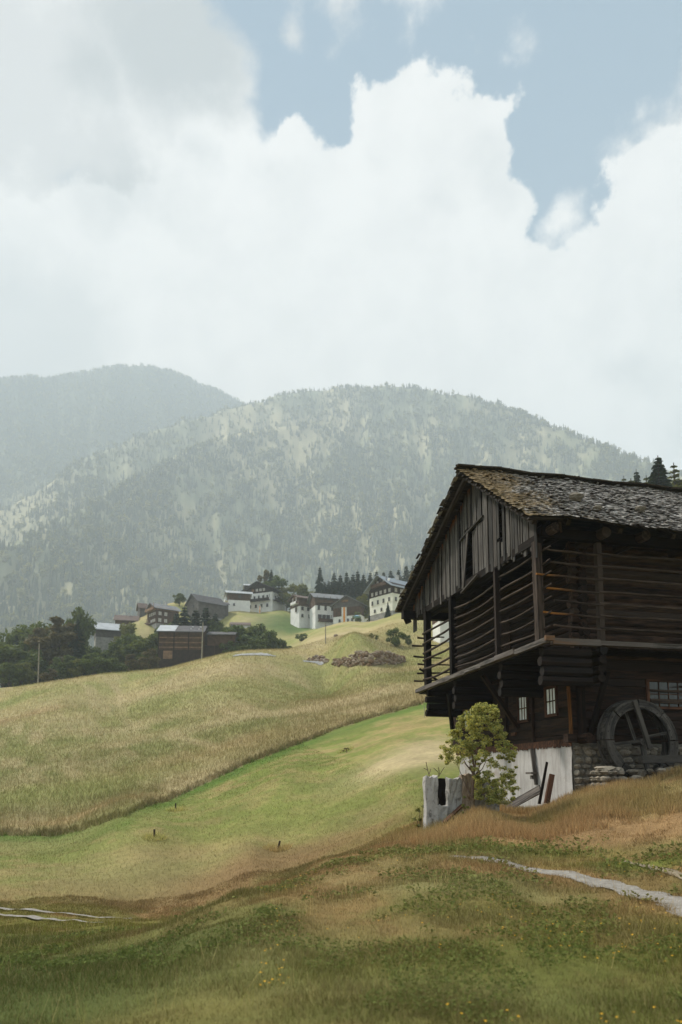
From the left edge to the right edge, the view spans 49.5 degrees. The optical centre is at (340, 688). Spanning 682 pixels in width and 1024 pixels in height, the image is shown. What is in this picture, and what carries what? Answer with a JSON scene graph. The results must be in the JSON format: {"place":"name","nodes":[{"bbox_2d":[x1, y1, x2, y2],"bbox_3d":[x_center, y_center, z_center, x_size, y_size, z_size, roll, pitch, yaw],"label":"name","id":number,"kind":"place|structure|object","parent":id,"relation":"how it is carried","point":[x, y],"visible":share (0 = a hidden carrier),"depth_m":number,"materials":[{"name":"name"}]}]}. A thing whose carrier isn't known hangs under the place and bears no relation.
{"place":"outdoors","nodes":[
{"label":"outdoors","id":0,"kind":"place"},
{"bbox_2d":[0,914,86,921],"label":"path","id":1,"kind":"structure","parent":0,"point":[34,917],"depth_m":19.59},
{"bbox_2d":[0,907,129,918],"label":"path","id":2,"kind":"structure","parent":0,"point":[33,909],"depth_m":20.90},
{"bbox_2d":[204,646,224,656],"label":"wall","id":3,"kind":"structure","parent":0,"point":[208,650],"depth_m":191.91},
{"bbox_2d":[233,653,274,655],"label":"road","id":4,"kind":"structure","parent":0,"point":[254,654],"depth_m":153.63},
{"bbox_2d":[0,366,681,1023],"bbox_3d":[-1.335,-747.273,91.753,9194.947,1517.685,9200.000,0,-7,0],"label":"ground","id":5,"kind":"structure","parent":0,"point":[404,744],"depth_m":46.18,"materials":[{"name":"green plant"}]},
{"bbox_2d":[0,634,18,687],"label":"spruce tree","id":6,"kind":"object","parent":5,"relation":"on","point":[17,643],"visible":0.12,"depth_m":202.56,"materials":[{"name":"green plant"}]},
{"bbox_2d":[0,662,25,686],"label":"leafy tree","id":7,"kind":"object","parent":5,"relation":"on","point":[13,673],"visible":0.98,"depth_m":176.32,"materials":[{"name":"green plant"}]},
{"bbox_2d":[0,642,30,687],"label":"leafy tree","id":8,"kind":"object","parent":5,"relation":"on","point":[7,651],"visible":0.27,"depth_m":186.38,"materials":[{"name":"green plant"}]},
{"bbox_2d":[0,623,35,651],"bbox_3d":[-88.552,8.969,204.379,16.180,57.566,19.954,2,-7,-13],"label":"leafy tree","id":9,"kind":"object","parent":5,"relation":"on","point":[9,639],"visible":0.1,"depth_m":204.19,"materials":[{"name":"green plant"}]},
{"bbox_2d":[5,662,36,685],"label":"leafy tree","id":10,"kind":"object","parent":5,"relation":"on","point":[29,674],"visible":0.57,"depth_m":179.11,"materials":[{"name":"green plant"}]},
{"bbox_2d":[2,649,57,685],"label":"leafy tree","id":11,"kind":"object","parent":5,"relation":"on","point":[31,655],"visible":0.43,"depth_m":189.57,"materials":[{"name":"green plant"}]},
{"bbox_2d":[15,627,53,683],"bbox_3d":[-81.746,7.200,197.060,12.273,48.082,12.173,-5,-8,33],"label":"leafy tree","id":12,"kind":"object","parent":5,"relation":"on","point":[39,632],"visible":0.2,"depth_m":196.77,"materials":[{"name":"green plant"}]},
{"bbox_2d":[39,668,58,681],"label":"leafy tree","id":13,"kind":"object","parent":5,"relation":"on","point":[45,676],"visible":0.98,"depth_m":175.25,"materials":[{"name":"green plant"}]},
{"bbox_2d":[13,621,88,681],"bbox_3d":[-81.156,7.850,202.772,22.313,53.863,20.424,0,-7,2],"label":"leafy tree","id":14,"kind":"object","parent":5,"relation":"on","point":[38,624],"visible":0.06,"depth_m":201.68,"materials":[{"name":"green plant"}]},
{"bbox_2d":[37,616,83,679],"bbox_3d":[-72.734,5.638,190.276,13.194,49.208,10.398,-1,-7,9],"label":"leafy tree","id":15,"kind":"object","parent":5,"relation":"on","point":[56,638],"visible":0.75,"depth_m":190.59,"materials":[{"name":"green plant"}]},
{"bbox_2d":[48,654,76,678],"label":"leafy tree","id":16,"kind":"object","parent":5,"relation":"on","point":[60,667],"visible":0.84,"depth_m":182.72,"materials":[{"name":"green plant"}]},
{"bbox_2d":[59,619,88,678],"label":"spruce tree","id":17,"kind":"object","parent":5,"relation":"on","point":[80,652],"visible":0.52,"depth_m":190.28,"materials":[{"name":"green plant"}]},
{"bbox_2d":[67,658,86,676],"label":"leafy tree","id":18,"kind":"object","parent":5,"relation":"on","point":[77,672],"visible":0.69,"depth_m":180.63,"materials":[{"name":"green plant"}]},
{"bbox_2d":[62,606,96,646],"bbox_3d":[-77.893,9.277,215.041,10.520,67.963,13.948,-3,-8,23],"label":"leafy tree","id":19,"kind":"object","parent":5,"relation":"on","point":[87,628],"visible":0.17,"depth_m":218.09,"materials":[{"name":"green plant"}]},
{"bbox_2d":[74,652,108,674],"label":"leafy tree","id":20,"kind":"object","parent":5,"relation":"on","point":[87,663],"visible":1,"depth_m":178.63,"materials":[{"name":"green plant"}]},
{"bbox_2d":[85,645,104,674],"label":"leafy tree","id":21,"kind":"object","parent":5,"relation":"on","point":[93,650],"visible":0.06,"depth_m":201.33,"materials":[{"name":"green plant"}]},
{"bbox_2d":[94,622,125,651],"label":"barn","id":22,"kind":"structure","parent":5,"relation":"on","point":[105,634],"depth_m":233.48,"materials":[{"name":"metal"}]},
{"bbox_2d":[100,649,121,673],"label":"leafy tree","id":23,"kind":"object","parent":5,"relation":"on","point":[105,654],"visible":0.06,"depth_m":207.14,"materials":[{"name":"green plant"}]},
{"bbox_2d":[99,658,125,673],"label":"leafy tree","id":24,"kind":"object","parent":5,"relation":"on","point":[112,664],"visible":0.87,"depth_m":180.65,"materials":[{"name":"green plant"}]},
{"bbox_2d":[108,638,125,671],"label":"leafy tree","id":25,"kind":"object","parent":5,"relation":"on","point":[112,647],"visible":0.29,"depth_m":200.94,"materials":[{"name":"green plant"}]},
{"bbox_2d":[113,613,138,624],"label":"farmhouse","id":26,"kind":"object","parent":5,"relation":"on","point":[121,619],"visible":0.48,"depth_m":271.23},
{"bbox_2d":[113,622,141,642],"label":"leafy tree","id":27,"kind":"object","parent":5,"relation":"on","point":[127,628],"visible":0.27,"depth_m":223.88,"materials":[{"name":"green plant"}]},
{"bbox_2d":[112,633,147,671],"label":"leafy tree","id":28,"kind":"object","parent":5,"relation":"on","point":[125,647],"visible":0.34,"depth_m":195.84,"materials":[{"name":"green plant"}]},
{"bbox_2d":[124,654,143,671],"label":"leafy tree","id":29,"kind":"object","parent":5,"relation":"on","point":[132,662],"visible":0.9,"depth_m":181.02,"materials":[{"name":"green plant"}]},
{"bbox_2d":[136,603,147,617],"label":"hut","id":30,"kind":"object","parent":5,"relation":"on","point":[140,608],"visible":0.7,"depth_m":279.29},
{"bbox_2d":[129,633,157,669],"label":"leafy tree","id":31,"kind":"object","parent":5,"relation":"on","point":[152,640],"visible":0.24,"depth_m":192.12,"materials":[{"name":"green plant"}]},
{"bbox_2d":[138,648,160,668],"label":"leafy tree","id":32,"kind":"object","parent":5,"relation":"on","point":[152,660],"visible":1,"depth_m":179.85,"materials":[{"name":"green plant"}]},
{"bbox_2d":[144,601,180,628],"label":"chalet","id":33,"kind":"object","parent":5,"relation":"on","point":[159,614],"visible":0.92,"depth_m":262.28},
{"bbox_2d":[170,612,180,625],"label":"spruce tree","id":34,"kind":"object","parent":5,"relation":"on","point":[175,619],"visible":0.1,"depth_m":230.10,"materials":[{"name":"green plant"}]},
{"bbox_2d":[173,593,186,605],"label":"leafy tree","id":35,"kind":"object","parent":5,"relation":"on","point":[180,598],"visible":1,"depth_m":291.74,"materials":[{"name":"green plant"}]},
{"bbox_2d":[156,625,207,668],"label":"wooden barn","id":36,"kind":"structure","parent":5,"relation":"on","point":[177,644],"depth_m":188.91,"materials":[{"name":"wood"}]},
{"bbox_2d":[176,605,191,625],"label":"spruce tree","id":37,"kind":"object","parent":5,"relation":"on","point":[183,621],"visible":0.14,"depth_m":225.98,"materials":[{"name":"green plant"}]},
{"bbox_2d":[190,610,200,625],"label":"spruce tree","id":38,"kind":"object","parent":5,"relation":"on","point":[195,621],"visible":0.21,"depth_m":228.15,"materials":[{"name":"green plant"}]},
{"bbox_2d":[197,608,211,631],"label":"spruce tree","id":39,"kind":"object","parent":5,"relation":"on","point":[205,616],"visible":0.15,"depth_m":225.98,"materials":[{"name":"green plant"}]},
{"bbox_2d":[185,593,226,620],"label":"barn","id":40,"kind":"structure","parent":5,"relation":"on","point":[199,603],"depth_m":281.57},
{"bbox_2d":[0,539,415,648],"bbox_3d":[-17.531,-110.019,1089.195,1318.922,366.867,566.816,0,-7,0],"label":"conifer forest","id":41,"kind":"object","parent":5,"relation":"on","point":[55,578],"visible":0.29,"depth_m":1231.60,"materials":[{"name":"plant"}]},
{"bbox_2d":[0,744,423,911],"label":"grass","id":42,"kind":"structure","parent":5,"relation":"on","point":[173,837],"depth_m":33.06,"materials":[{"name":"plant"}]},
{"bbox_2d":[0,696,434,836],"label":"meadow edge grass","id":43,"kind":"structure","parent":5,"relation":"on","point":[247,759],"depth_m":50.06,"materials":[{"name":"plant"}]},
{"bbox_2d":[206,618,233,631],"bbox_3d":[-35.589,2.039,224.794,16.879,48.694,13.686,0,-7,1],"label":"leafy tree","id":44,"kind":"object","parent":5,"relation":"on","point":[213,627],"visible":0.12,"depth_m":224.51,"materials":[{"name":"green plant"}]},
{"bbox_2d":[204,632,237,656],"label":"wooden barn","id":45,"kind":"structure","parent":5,"relation":"on","point":[214,641],"depth_m":192.50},
{"bbox_2d":[0,622,449,835],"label":"meadow grass","id":46,"kind":"structure","parent":5,"relation":"on","point":[307,698],"depth_m":90.67,"materials":[{"name":"plant"}]},
{"bbox_2d":[219,640,242,652],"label":"leafy tree","id":47,"kind":"object","parent":5,"relation":"on","point":[229,646],"visible":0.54,"depth_m":191.22,"materials":[{"name":"green plant"}]},
{"bbox_2d":[224,590,252,611],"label":"cottage","id":48,"kind":"structure","parent":5,"relation":"on","point":[238,600],"depth_m":294.58,"materials":[{"name":"paint"}]},
{"bbox_2d":[221,625,255,645],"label":"leafy tree","id":49,"kind":"object","parent":5,"relation":"on","point":[244,635],"visible":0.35,"depth_m":196.39,"materials":[{"name":"green plant"}]},
{"bbox_2d":[230,622,250,627],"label":"hut","id":50,"kind":"object","parent":5,"relation":"on","point":[246,624],"visible":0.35,"depth_m":260.40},
{"bbox_2d":[139,746,353,851],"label":"dry grass","id":51,"kind":"structure","parent":5,"relation":"on","point":[287,846],"depth_m":32.48,"materials":[{"name":"plant"}]},
{"bbox_2d":[237,638,265,649],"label":"leafy tree","id":52,"kind":"object","parent":5,"relation":"on","point":[253,644],"visible":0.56,"depth_m":191.16,"materials":[{"name":"green plant"}]},
{"bbox_2d":[247,623,276,637],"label":"leafy tree","id":53,"kind":"object","parent":5,"relation":"on","point":[260,629],"visible":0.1,"depth_m":206.67,"materials":[{"name":"green plant"}]},
{"bbox_2d":[256,569,269,583],"bbox_3d":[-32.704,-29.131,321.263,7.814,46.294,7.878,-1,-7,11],"label":"leafy tree","id":54,"kind":"object","parent":5,"relation":"on","point":[266,576],"visible":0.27,"depth_m":321.40,"materials":[{"name":"green plant"}]},
{"bbox_2d":[241,581,285,611],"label":"chalet","id":55,"kind":"object","parent":5,"relation":"on","point":[265,597],"visible":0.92,"depth_m":303.43,"materials":[{"name":"paint"}]},
{"bbox_2d":[254,630,282,648],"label":"leafy tree","id":56,"kind":"object","parent":5,"relation":"on","point":[268,639],"visible":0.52,"depth_m":199.32,"materials":[{"name":"green plant"}]},
{"bbox_2d":[263,575,287,589],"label":"leafy tree","id":57,"kind":"object","parent":5,"relation":"on","point":[276,582],"visible":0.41,"depth_m":309.20,"materials":[{"name":"green plant"}]},
{"bbox_2d":[274,640,291,649],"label":"leafy tree","id":58,"kind":"object","parent":5,"relation":"on","point":[283,644],"visible":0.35,"depth_m":201.88,"materials":[{"name":"green plant"}]},
{"bbox_2d":[278,587,292,610],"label":"leafy tree","id":59,"kind":"object","parent":5,"relation":"on","point":[285,590],"visible":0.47,"depth_m":306.15,"materials":[{"name":"green plant"}]},
{"bbox_2d":[284,583,309,606],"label":"leafy tree","id":60,"kind":"object","parent":5,"relation":"on","point":[302,588],"visible":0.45,"depth_m":300.52,"materials":[{"name":"green plant"}]},
{"bbox_2d":[287,594,309,627],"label":"house","id":61,"kind":"structure","parent":5,"relation":"on","point":[299,608],"depth_m":265.95,"materials":[{"name":"paint"}]},
{"bbox_2d":[295,633,307,640],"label":"bush","id":62,"kind":"object","parent":5,"relation":"on","point":[301,638],"visible":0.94,"depth_m":220.94,"materials":[{"name":"green plant"}]},
{"bbox_2d":[307,655,328,662],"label":"dry stone wall","id":63,"kind":"structure","parent":5,"relation":"on","point":[321,658],"depth_m":153.26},
{"bbox_2d":[314,568,323,592],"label":"spruce tree","id":64,"kind":"object","parent":5,"relation":"on","point":[319,586],"visible":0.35,"depth_m":299.11,"materials":[{"name":"green plant"}]},
{"bbox_2d":[306,593,343,628],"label":"house","id":65,"kind":"structure","parent":5,"relation":"on","point":[320,611],"depth_m":258.75,"materials":[{"name":"paint"}]},
{"bbox_2d":[321,582,328,593],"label":"spruce tree","id":66,"kind":"object","parent":5,"relation":"on","point":[324,589],"visible":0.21,"depth_m":288.68,"materials":[{"name":"green plant"}]},
{"bbox_2d":[334,580,342,594],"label":"spruce tree","id":67,"kind":"object","parent":5,"relation":"on","point":[337,589],"visible":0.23,"depth_m":288.52,"materials":[{"name":"green plant"}]},
{"bbox_2d":[0,772,681,1023],"bbox_3d":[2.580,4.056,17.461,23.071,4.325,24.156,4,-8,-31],"label":"grass","id":68,"kind":"structure","parent":5,"relation":"on","point":[115,964],"depth_m":7.95,"materials":[{"name":"plant"}]},
{"bbox_2d":[0,363,681,584],"bbox_3d":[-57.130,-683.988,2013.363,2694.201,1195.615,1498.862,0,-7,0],"label":"conifer forest","id":69,"kind":"object","parent":5,"relation":"on","point":[130,529],"visible":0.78,"depth_m":1736.54,"materials":[{"name":"plant"}]},
{"bbox_2d":[0,362,681,683],"bbox_3d":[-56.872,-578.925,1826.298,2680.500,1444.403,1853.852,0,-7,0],"label":"mountain scrub","id":70,"kind":"object","parent":5,"relation":"on","point":[85,574],"visible":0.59,"depth_m":1651.43,"materials":[{"name":"green plant"}]},
{"bbox_2d":[0,834,681,1023],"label":"clover","id":71,"kind":"object","parent":5,"relation":"on","point":[87,960],"visible":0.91,"depth_m":8.24,"materials":[{"name":"green plant"}]},
{"bbox_2d":[338,581,347,595],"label":"spruce tree","id":72,"kind":"object","parent":5,"relation":"on","point":[343,590],"visible":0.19,"depth_m":288.54,"materials":[{"name":"green plant"}]},
{"bbox_2d":[342,607,345,621],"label":"banner","id":73,"kind":"object","parent":5,"relation":"on","point":[343,614],"visible":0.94,"depth_m":242.69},
{"bbox_2d":[330,595,368,623],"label":"barn","id":74,"kind":"structure","parent":5,"relation":"on","point":[352,605],"depth_m":251.19,"materials":[{"name":"wood"}]},
{"bbox_2d":[344,581,355,599],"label":"spruce tree","id":75,"kind":"object","parent":5,"relation":"on","point":[350,590],"visible":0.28,"depth_m":288.52,"materials":[{"name":"green plant"}]},
{"bbox_2d":[351,582,360,597],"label":"spruce tree","id":76,"kind":"object","parent":5,"relation":"on","point":[355,592],"visible":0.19,"depth_m":288.44,"materials":[{"name":"green plant"}]},
{"bbox_2d":[356,581,368,620],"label":"spruce tree","id":77,"kind":"object","parent":5,"relation":"on","point":[361,589],"visible":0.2,"depth_m":288.61,"materials":[{"name":"green plant"}]},
{"bbox_2d":[356,594,369,621],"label":"leafy tree","id":78,"kind":"object","parent":5,"relation":"on","point":[363,597],"visible":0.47,"depth_m":253.83,"materials":[{"name":"green plant"}]},
{"bbox_2d":[331,650,405,667],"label":"dry stone wall","id":79,"kind":"structure","parent":5,"relation":"on","point":[365,658],"depth_m":127.07,"materials":[{"name":"stone"}]},
{"bbox_2d":[363,575,406,621],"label":"farmhouse","id":80,"kind":"object","parent":5,"relation":"on","point":[381,591],"visible":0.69,"depth_m":217.42,"materials":[{"name":"paint"}]},
{"bbox_2d":[385,627,406,646],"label":"bush","id":81,"kind":"object","parent":5,"relation":"on","point":[395,641],"visible":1,"depth_m":149.98,"materials":[{"name":"green plant"}]},
{"bbox_2d":[401,565,409,581],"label":"spruce tree","id":82,"kind":"object","parent":5,"relation":"on","point":[405,574],"visible":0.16,"depth_m":308.02,"materials":[{"name":"green plant"}]},
{"bbox_2d":[412,805,423,827],"bbox_3d":[2.086,3.359,19.112,0.336,0.735,0.476,6,-9,-40],"label":"weed","id":83,"kind":"object","parent":5,"relation":"on","point":[419,811],"visible":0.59,"depth_m":19.13,"materials":[{"name":"green plant"}]},
{"bbox_2d":[432,612,448,642],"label":"house","id":84,"kind":"structure","parent":5,"relation":"on","point":[440,629],"depth_m":150.46,"materials":[{"name":"white"}]},
{"bbox_2d":[422,773,499,829],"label":"ruined wall","id":85,"kind":"structure","parent":5,"relation":"on","point":[442,797],"depth_m":18.72,"materials":[{"name":"paint"}]},
{"bbox_2d":[442,804,463,822],"bbox_3d":[2.790,3.092,18.309,0.105,0.450,0.929,-6,-9,39],"label":"plank","id":86,"kind":"object","parent":85,"relation":"on","point":[458,809],"visible":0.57,"depth_m":18.29,"materials":[{"name":"brown wood"}]},
{"bbox_2d":[259,859,681,1021],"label":"yellow flowers","id":87,"kind":"object","parent":5,"relation":"on","point":[501,945],"visible":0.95,"depth_m":6.98,"materials":[{"name":"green plant"}]},
{"bbox_2d":[438,702,520,805],"bbox_3d":[3.458,1.611,18.515,2.070,2.648,1.189,0,-7,0],"label":"elder bush","id":88,"kind":"object","parent":5,"relation":"on","point":[477,778],"visible":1,"depth_m":18.44,"materials":[{"name":"green plant"}]},
{"bbox_2d":[506,785,540,808],"bbox_3d":[5.171,3.161,21.168,0.068,0.842,1.808,3,-8,-22],"label":"plank","id":89,"kind":"object","parent":5,"relation":"on","point":[526,796],"visible":0.71,"depth_m":20.95,"materials":[{"name":"grey wood"}]},
{"bbox_2d":[395,464,681,807],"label":"timber barn","id":90,"kind":"structure","parent":5,"relation":"on","point":[552,603],"depth_m":22.51,"materials":[{"name":"wood"}]},
{"bbox_2d":[500,616,510,661],"bbox_3d":[5.814,-1.504,26.269,0.030,2.000,0.900,2,-7,-13],"label":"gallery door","id":91,"kind":"structure","parent":90,"relation":"in","point":[505,627],"depth_m":26.17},
{"bbox_2d":[516,697,529,722],"bbox_3d":[5.960,0.645,24.222,0.090,0.925,0.730,2,-7,-13],"label":"window","id":92,"kind":"structure","parent":90,"relation":"in","point":[523,706],"depth_m":24.23,"materials":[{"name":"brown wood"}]},
{"bbox_2d":[544,686,558,717],"bbox_3d":[6.386,0.380,22.471,0.090,0.945,0.730,2,-7,-13],"label":"window","id":93,"kind":"structure","parent":90,"relation":"in","point":[551,709],"depth_m":22.48,"materials":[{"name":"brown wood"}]},
{"bbox_2d":[569,492,583,501],"bbox_3d":[7.137,-5.810,22.453,0.490,0.262,0.415,0,-7,0],"label":"roof stone","id":94,"kind":"object","parent":90,"relation":"on","point":[575,496],"visible":0.93,"depth_m":22.33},
{"bbox_2d":[634,506,645,511],"bbox_3d":[8.946,-5.375,22.143,0.354,0.190,0.282,0,-7,0],"label":"roof stone","id":95,"kind":"object","parent":90,"relation":"on","point":[640,508],"visible":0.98,"depth_m":22.04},
{"bbox_2d":[645,679,681,709],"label":"window","id":96,"kind":"structure","parent":90,"relation":"in","point":[661,684],"depth_m":22.14,"materials":[{"name":"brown wood"}]},
{"bbox_2d":[538,762,547,803],"bbox_3d":[5.549,2.581,20.337,0.319,1.164,0.084,0,-7,0],"label":"plank","id":97,"kind":"object","parent":5,"relation":"on","point":[542,784],"visible":1,"depth_m":20.30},
{"bbox_2d":[544,774,554,803],"bbox_3d":[5.663,2.720,20.116,0.310,0.820,0.106,0,-7,0],"label":"plank","id":98,"kind":"object","parent":5,"relation":"on","point":[548,793],"visible":0.86,"depth_m":20.08,"materials":[{"name":"brown wood"}]},
{"bbox_2d":[589,766,626,787],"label":"stone pier","id":99,"kind":"structure","parent":5,"relation":"on","point":[601,774],"depth_m":20.00,"materials":[{"name":"stone"}]},
{"bbox_2d":[596,699,678,780],"bbox_3d":[8.491,1.476,21.162,2.380,2.380,0.689,2,-7,-13],"label":"mill wheel","id":100,"kind":"object","parent":5,"relation":"on","point":[606,726],"visible":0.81,"depth_m":21.05,"materials":[{"name":"grey wood"}]},
{"bbox_2d":[638,755,681,763],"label":"timber beam","id":101,"kind":"structure","parent":100,"relation":"on","point":[643,759],"depth_m":20.36,"materials":[{"name":"grey wood"}]},
{"bbox_2d":[633,471,641,482],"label":"spruce tree","id":102,"kind":"object","parent":5,"relation":"on","point":[636,477],"visible":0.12,"depth_m":177.33,"materials":[{"name":"green plant"}]},
{"bbox_2d":[626,767,673,780],"bbox_3d":[8.895,2.417,20.493,2.043,0.524,0.755,2,-7,-13],"label":"stone heap","id":103,"kind":"object","parent":5,"relation":"on","point":[637,773],"visible":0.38,"depth_m":20.39,"materials":[{"name":"stone"}]},
{"bbox_2d":[647,456,672,486],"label":"spruce tree","id":104,"kind":"object","parent":5,"relation":"on","point":[657,476],"visible":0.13,"depth_m":125.16,"materials":[{"name":"green plant"}]},
{"bbox_2d":[667,462,681,487],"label":"larch tree","id":105,"kind":"object","parent":5,"relation":"on","point":[676,483],"visible":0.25,"depth_m":145.91,"materials":[{"name":"green plant"}]},
{"bbox_2d":[0,0,681,473],"label":"sky","id":106,"kind":"structure","parent":0,"point":[254,200],"materials":[{"name":"white"}]},
{"bbox_2d":[367,763,681,850],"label":"dry grass","id":107,"kind":"structure","parent":0,"point":[599,795],"depth_m":16.32,"materials":[{"name":"plant"}]},
{"bbox_2d":[451,855,681,916],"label":"path","id":108,"kind":"structure","parent":0,"point":[617,885],"depth_m":10.79,"materials":[{"name":"gravel"}]},
{"bbox_2d":[630,861,681,878],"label":"path","id":109,"kind":"structure","parent":0,"point":[676,872],"depth_m":11.24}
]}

